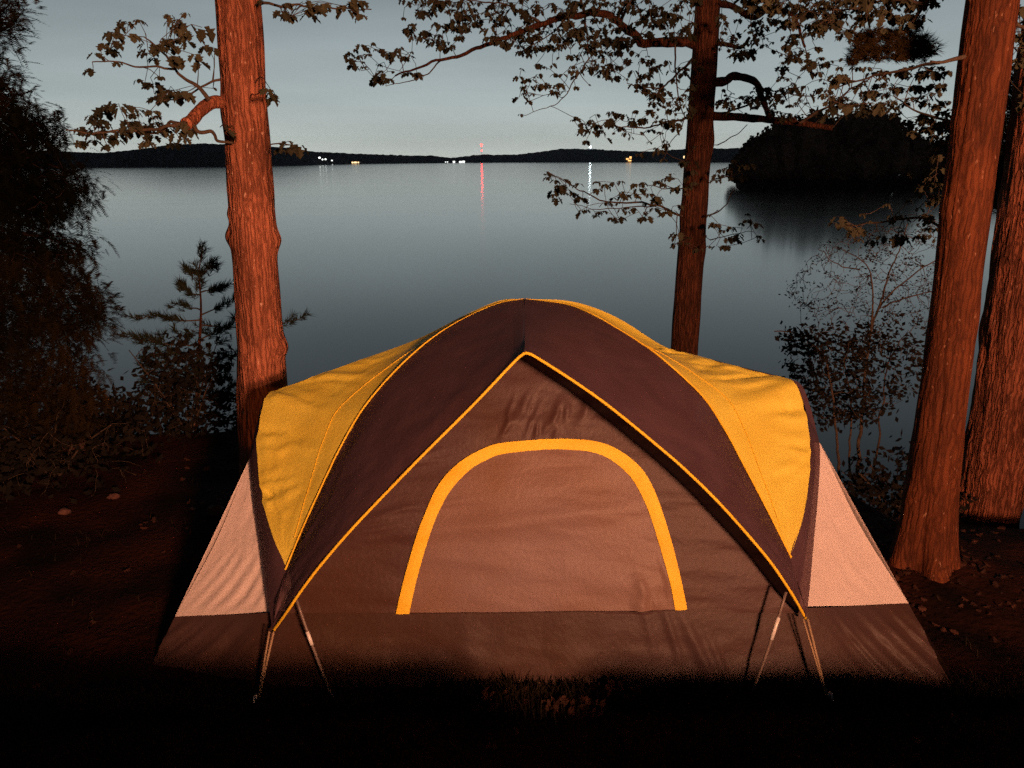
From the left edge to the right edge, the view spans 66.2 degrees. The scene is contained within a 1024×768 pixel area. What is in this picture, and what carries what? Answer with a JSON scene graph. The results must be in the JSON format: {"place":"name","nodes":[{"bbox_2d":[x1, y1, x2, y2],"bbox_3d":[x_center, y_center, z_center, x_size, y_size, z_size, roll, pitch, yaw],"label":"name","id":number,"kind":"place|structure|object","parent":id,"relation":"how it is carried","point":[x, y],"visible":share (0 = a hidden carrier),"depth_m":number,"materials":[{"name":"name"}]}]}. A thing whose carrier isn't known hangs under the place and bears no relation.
{"place":"outdoors","nodes":[
{"label":"outdoors","id":0,"kind":"place"},
{"bbox_2d":[0,162,1023,528],"bbox_3d":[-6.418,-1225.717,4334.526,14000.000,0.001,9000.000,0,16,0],"label":"lake water","id":1,"kind":"structure","parent":0,"point":[376,258],"depth_m":45.81,"materials":[{"name":"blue liquid"}]},
{"bbox_2d":[0,430,1023,767],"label":"ground","id":2,"kind":"structure","parent":0,"point":[32,604],"depth_m":3.18,"materials":[{"name":"soil"}]},
{"bbox_2d":[57,507,71,514],"bbox_3d":[-2.669,0.761,4.683,0.085,0.042,0.063,0,16,0],"label":"rock","id":3,"kind":"object","parent":2,"relation":"on","point":[64,511],"visible":1,"depth_m":4.66,"materials":[{"name":"stone"}]},
{"bbox_2d":[0,0,131,463],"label":"evergreen","id":4,"kind":"object","parent":2,"relation":"on","point":[48,204],"visible":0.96,"depth_m":4.66,"materials":[{"name":"green plant"}]},
{"bbox_2d":[47,433,102,451],"bbox_3d":[-3.209,0.432,5.787,0.466,0.134,0.263,0,16,0],"label":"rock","id":5,"kind":"object","parent":2,"relation":"on","point":[80,443],"visible":0.12,"depth_m":5.68,"materials":[{"name":"stone"}]},
{"bbox_2d":[0,368,171,502],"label":"bush","id":6,"kind":"object","parent":2,"relation":"on","point":[21,458],"visible":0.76,"depth_m":5.05,"materials":[{"name":"green plant"}]},
{"bbox_2d":[32,384,164,438],"bbox_3d":[-3.369,0.289,6.441,1.072,0.643,0.918,0,16,0],"label":"bush","id":7,"kind":"object","parent":2,"relation":"on","point":[115,396],"visible":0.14,"depth_m":6.37,"materials":[{"name":"green plant"}]},
{"bbox_2d":[106,493,120,498],"bbox_3d":[-2.473,0.697,4.872,0.080,0.040,0.059,0,16,0],"label":"rock","id":8,"kind":"object","parent":2,"relation":"on","point":[113,496],"visible":1,"depth_m":4.86,"materials":[{"name":"stone"}]},
{"bbox_2d":[104,329,236,445],"bbox_3d":[-2.556,0.088,6.134,1.219,1.109,0.988,0,16,0],"label":"bush","id":9,"kind":"object","parent":2,"relation":"on","point":[176,424],"visible":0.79,"depth_m":6.02,"materials":[{"name":"green plant"}]},
{"bbox_2d":[109,239,314,431],"bbox_3d":[-2.396,-0.275,6.267,1.603,1.802,0.810,0,16,0],"label":"young pine","id":10,"kind":"object","parent":2,"relation":"on","point":[210,265],"visible":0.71,"depth_m":6.14,"materials":[{"name":"green plant"}]},
{"bbox_2d":[66,0,371,481],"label":"tree","id":11,"kind":"object","parent":2,"relation":"on","point":[242,102],"visible":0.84,"depth_m":4.04,"materials":[{"name":"brown plant"}]},
{"bbox_2d":[0,433,1023,767],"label":"grass","id":12,"kind":"structure","parent":2,"relation":"on","point":[992,695],"depth_m":2.98,"materials":[{"name":"plant"}]},
{"bbox_2d":[0,434,1023,767],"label":"leaf litter","id":13,"kind":"object","parent":2,"relation":"on","point":[410,744],"visible":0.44,"depth_m":2.97,"materials":[{"name":"brown plant"}]},
{"bbox_2d":[152,298,954,702],"bbox_3d":[0.129,0.317,3.872,3.280,1.524,2.223,0,16,0],"label":"dome tent","id":14,"kind":"object","parent":2,"relation":"on","point":[550,492],"visible":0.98,"depth_m":3.13,"materials":[{"name":"brown fabric"}]},
{"bbox_2d":[396,439,686,613],"bbox_3d":[0.115,0.569,3.131,1.156,0.652,0.254,0,16,0],"label":"door","id":15,"kind":"structure","parent":14,"relation":"in","point":[541,525],"depth_m":3.13,"materials":[{"name":"fabric"}]},
{"bbox_2d":[343,0,900,355],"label":"tree","id":16,"kind":"object","parent":2,"relation":"on","point":[703,41],"visible":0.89,"depth_m":6.31,"materials":[{"name":"brown plant"}]},
{"bbox_2d":[774,223,936,480],"bbox_3d":[2.608,-0.230,5.825,1.599,1.981,0.952,0,16,0],"label":"shrub","id":17,"kind":"object","parent":2,"relation":"on","point":[860,353],"visible":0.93,"depth_m":5.73,"materials":[{"name":"green plant"}]},
{"bbox_2d":[734,0,1023,582],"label":"tree","id":18,"kind":"object","parent":2,"relation":"on","point":[925,541],"visible":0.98,"depth_m":3.63,"materials":[{"name":"brown plant"}]},
{"bbox_2d":[837,430,977,524],"bbox_3d":[2.717,0.724,5.638,1.253,0.797,1.040,0,16,0],"label":"bush","id":19,"kind":"object","parent":2,"relation":"on","point":[881,489],"visible":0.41,"depth_m":5.53,"materials":[{"name":"green plant"}]},
{"bbox_2d":[959,19,1023,528],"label":"tree","id":20,"kind":"object","parent":2,"relation":"on","point":[993,468],"visible":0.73,"depth_m":5.32,"materials":[{"name":"brown plant"}]},
{"bbox_2d":[0,0,1023,157],"label":"sky","id":21,"kind":"structure","parent":0,"point":[465,103],"materials":[{"name":"grey"}]},
{"bbox_2d":[28,142,1002,167],"bbox_3d":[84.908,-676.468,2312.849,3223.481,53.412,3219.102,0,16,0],"label":"hills","id":22,"kind":"structure","parent":0,"point":[202,155],"depth_m":1689.00,"materials":[{"name":"plant"}]},
{"bbox_2d":[350,160,359,163],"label":"lakeside house","id":23,"kind":"structure","parent":22,"relation":"on","point":[355,161],"depth_m":1871.62,"materials":[{"name":"yellow"}]},
{"bbox_2d":[624,154,632,161],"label":"lakeside house","id":24,"kind":"structure","parent":22,"relation":"on","point":[628,157],"depth_m":2194.82,"materials":[{"name":"yellow"}]},
{"bbox_2d":[735,175,999,187],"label":"island","id":25,"kind":"structure","parent":0,"point":[902,182],"depth_m":159.43,"materials":[{"name":"soil"}]},
{"bbox_2d":[725,105,1004,183],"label":"island woods","id":26,"kind":"object","parent":25,"relation":"on","point":[884,146],"visible":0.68,"depth_m":163.20,"materials":[{"name":"green plant"}]}
]}

